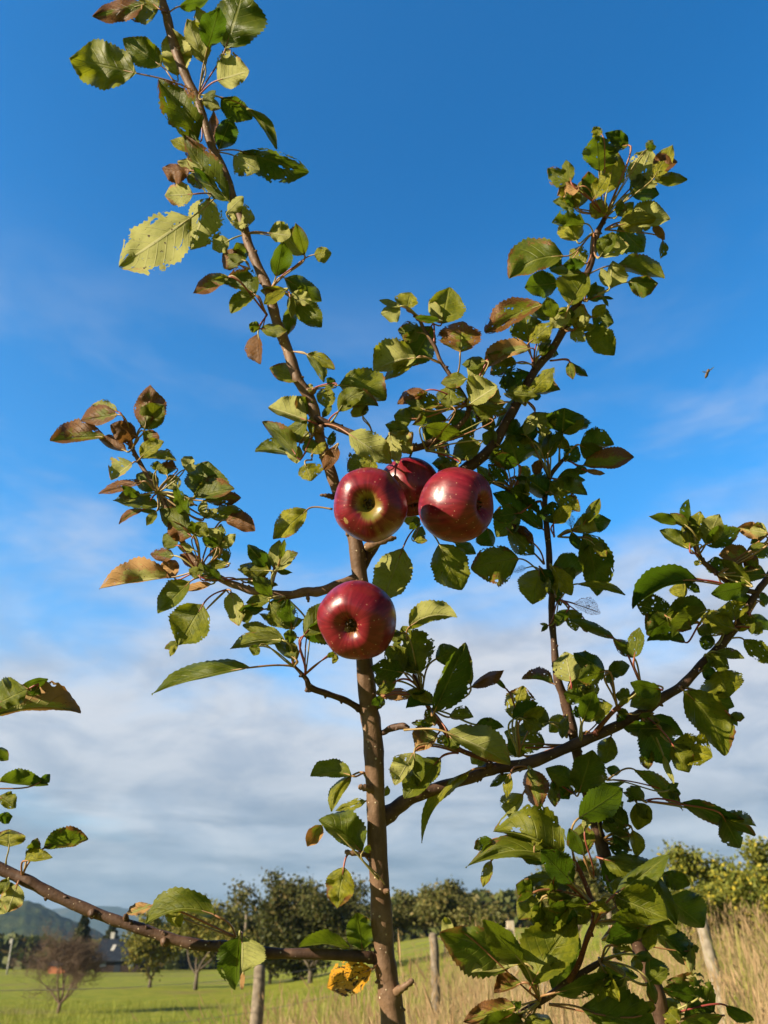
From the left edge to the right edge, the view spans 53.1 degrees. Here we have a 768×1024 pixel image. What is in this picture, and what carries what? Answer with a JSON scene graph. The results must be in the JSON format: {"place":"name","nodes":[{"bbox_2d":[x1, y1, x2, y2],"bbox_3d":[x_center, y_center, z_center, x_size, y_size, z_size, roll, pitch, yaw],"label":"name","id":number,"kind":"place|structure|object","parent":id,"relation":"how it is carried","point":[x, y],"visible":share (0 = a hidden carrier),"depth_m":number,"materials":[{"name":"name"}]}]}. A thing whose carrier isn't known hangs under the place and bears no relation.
{"place":"outdoors","nodes":[
{"label":"outdoors","id":0,"kind":"place"},
{"bbox_2d":[0,900,103,942],"bbox_3d":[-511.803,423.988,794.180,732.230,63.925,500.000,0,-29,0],"label":"wooded hill","id":1,"kind":"structure","parent":0,"point":[25,918],"depth_m":654.48,"materials":[{"name":"green plant"}]},
{"bbox_2d":[51,906,251,938],"bbox_3d":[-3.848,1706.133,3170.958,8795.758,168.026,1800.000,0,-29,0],"label":"ridge","id":2,"kind":"structure","parent":0,"point":[99,926],"depth_m":2748.39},
{"bbox_2d":[0,915,767,1023],"bbox_3d":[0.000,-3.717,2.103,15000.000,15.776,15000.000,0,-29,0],"label":"ground","id":3,"kind":"structure","parent":0,"point":[166,992],"depth_m":37.68,"materials":[{"name":"green plant"}]},
{"bbox_2d":[6,938,12,974],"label":"utility pole","id":4,"kind":"object","parent":3,"relation":"on","point":[11,941],"visible":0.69,"depth_m":95.30,"materials":[{"name":"paint"}]},
{"bbox_2d":[4,916,111,1013],"bbox_3d":[-10.966,15.274,25.958,3.595,3.066,2.837,0,-29,0],"label":"bare fruit tree","id":5,"kind":"object","parent":3,"relation":"on","point":[84,963],"visible":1,"depth_m":25.70,"materials":[{"name":"brown plant"}]},
{"bbox_2d":[48,961,71,973],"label":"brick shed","id":6,"kind":"structure","parent":3,"relation":"on","point":[52,967],"depth_m":101.44,"materials":[{"name":"orange brick"}]},
{"bbox_2d":[58,915,93,975],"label":"conifer tree","id":7,"kind":"object","parent":3,"relation":"on","point":[83,929],"visible":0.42,"depth_m":83.14,"materials":[{"name":"green plant"}]},
{"bbox_2d":[0,930,154,969],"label":"wood","id":8,"kind":"object","parent":3,"relation":"on","point":[20,941],"visible":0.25,"depth_m":136.97,"materials":[{"name":"green plant"}]},
{"bbox_2d":[94,925,121,964],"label":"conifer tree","id":9,"kind":"object","parent":3,"relation":"on","point":[109,931],"visible":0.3,"depth_m":113.75,"materials":[{"name":"green plant"}]},
{"bbox_2d":[93,932,154,972],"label":"house","id":10,"kind":"structure","parent":3,"relation":"on","point":[112,948],"depth_m":108.44,"materials":[{"name":"grey wood"}]},
{"bbox_2d":[113,961,120,972],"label":"door","id":11,"kind":"structure","parent":10,"relation":"in","point":[117,964],"depth_m":107.60,"materials":[{"name":"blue stone"}]},
{"bbox_2d":[118,909,185,987],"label":"bushy tree","id":12,"kind":"object","parent":3,"relation":"on","point":[144,946],"visible":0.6,"depth_m":47.93,"materials":[{"name":"green plant"}]},
{"bbox_2d":[165,890,255,989],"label":"orchard tree","id":13,"kind":"object","parent":3,"relation":"on","point":[187,929],"visible":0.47,"depth_m":43.70,"materials":[{"name":"green plant"}]},
{"bbox_2d":[240,912,247,988],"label":"thin pole","id":14,"kind":"object","parent":3,"relation":"on","point":[245,925],"visible":0.19,"depth_m":42.23,"materials":[{"name":"wood"}]},
{"bbox_2d":[154,913,358,969],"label":"wood","id":15,"kind":"object","parent":3,"relation":"on","point":[183,961],"visible":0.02,"depth_m":133.60,"materials":[{"name":"green plant"}]},
{"bbox_2d":[222,913,334,984],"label":"orchard tree","id":16,"kind":"object","parent":3,"relation":"on","point":[300,966],"visible":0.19,"depth_m":43.77,"materials":[{"name":"green plant"}]},
{"bbox_2d":[0,911,616,1023],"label":"wire fence","id":17,"kind":"object","parent":3,"relation":"on","point":[257,1014],"visible":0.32,"depth_m":6.83,"materials":[{"name":"metal"}]},
{"bbox_2d":[223,866,401,983],"bbox_3d":[-3.444,20.782,38.819,8.643,5.518,7.868,0,-29,0],"label":"orchard tree","id":18,"kind":"object","parent":3,"relation":"on","point":[311,909],"visible":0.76,"depth_m":37.50,"materials":[{"name":"green plant"}]},
{"bbox_2d":[0,0,767,1023],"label":"apple sapling","id":19,"kind":"object","parent":3,"relation":"on","point":[648,906],"visible":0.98,"depth_m":0.88,"materials":[{"name":"green plant"}]},
{"bbox_2d":[317,580,395,659],"bbox_3d":[-0.021,0.108,0.809,0.080,0.080,0.137,0,2,12],"label":"apple","id":20,"kind":"object","parent":19,"relation":"hanging from","point":[356,619],"visible":1,"depth_m":0.75,"materials":[{"name":"red food"}]},
{"bbox_2d":[334,467,407,542],"bbox_3d":[-0.017,-0.007,0.836,0.088,0.078,0.138,0,-1,3],"label":"apple","id":21,"kind":"object","parent":19,"relation":"hanging from","point":[370,504],"visible":1,"depth_m":0.77,"materials":[{"name":"red food"}]},
{"bbox_2d":[384,452,435,516],"bbox_3d":[0.030,-0.030,0.926,0.074,0.067,0.071,0,-35,-17],"label":"apple","id":22,"kind":"object","parent":19,"relation":"hanging from","point":[412,476],"visible":0.65,"depth_m":0.90,"materials":[{"name":"red food"}]},
{"bbox_2d":[418,467,493,542],"bbox_3d":[0.092,-0.012,0.872,0.085,0.091,0.129,2,1,42],"label":"apple","id":23,"kind":"object","parent":19,"relation":"hanging from","point":[455,504],"visible":1,"depth_m":0.82,"materials":[{"name":"red food"}]},
{"bbox_2d":[0,900,767,1023],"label":"green weeds","id":24,"kind":"object","parent":3,"relation":"on","point":[403,981],"visible":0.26,"depth_m":16.09,"materials":[{"name":"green plant"}]},
{"bbox_2d":[391,874,502,954],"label":"orchard tree","id":25,"kind":"object","parent":3,"relation":"on","point":[451,903],"visible":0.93,"depth_m":40.22,"materials":[{"name":"green plant"}]},
{"bbox_2d":[452,904,509,926],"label":"orchard tree","id":26,"kind":"object","parent":3,"relation":"on","point":[504,916],"visible":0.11,"depth_m":46.66,"materials":[{"name":"green plant"}]},
{"bbox_2d":[505,921,518,997],"bbox_3d":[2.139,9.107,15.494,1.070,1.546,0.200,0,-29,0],"label":"fence post","id":27,"kind":"object","parent":3,"relation":"on","point":[511,924],"visible":0.17,"depth_m":15.77,"materials":[{"name":"beige wood"}]},
{"bbox_2d":[391,886,694,941],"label":"wood","id":28,"kind":"object","parent":3,"relation":"on","point":[506,900],"visible":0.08,"depth_m":123.57,"materials":[{"name":"green plant"}]},
{"bbox_2d":[531,851,616,938],"bbox_3d":[8.846,17.228,33.954,5.071,4.065,4.136,14,-32,-23],"label":"orchard tree","id":29,"kind":"object","parent":3,"relation":"on","point":[598,890],"visible":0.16,"depth_m":33.47,"materials":[{"name":"green plant"}]},
{"bbox_2d":[657,871,742,970],"bbox_3d":[4.801,6.809,12.352,1.429,1.880,1.655,20,-35,-32],"label":"bush","id":30,"kind":"object","parent":3,"relation":"on","point":[679,925],"visible":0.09,"depth_m":12.16,"materials":[{"name":"green plant"}]},
{"bbox_2d":[651,833,767,957],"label":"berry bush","id":31,"kind":"object","parent":3,"relation":"on","point":[733,884],"visible":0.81,"depth_m":13.21,"materials":[{"name":"green plant"}]},
{"bbox_2d":[697,917,730,1023],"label":"fence post","id":32,"kind":"object","parent":3,"relation":"on","point":[708,948],"visible":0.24,"depth_m":6.91,"materials":[{"name":"beige wood"}]},
{"bbox_2d":[0,0,767,912],"label":"sky","id":33,"kind":"structure","parent":0,"point":[427,134],"materials":[{"name":"blue"}]},
{"bbox_2d":[7,892,767,1023],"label":"tall dry grass","id":34,"kind":"structure","parent":0,"point":[477,996],"depth_m":7.29,"materials":[{"name":"beige plant"}]},
{"bbox_2d":[702,367,713,377],"bbox_3d":[0.336,-0.145,0.799,0.014,0.009,0.009,0,-29,0],"label":"flying insect","id":35,"kind":"object","parent":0,"point":[707,373],"visible":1,"depth_m":0.80,"materials":[{"name":"brown"}]}
]}

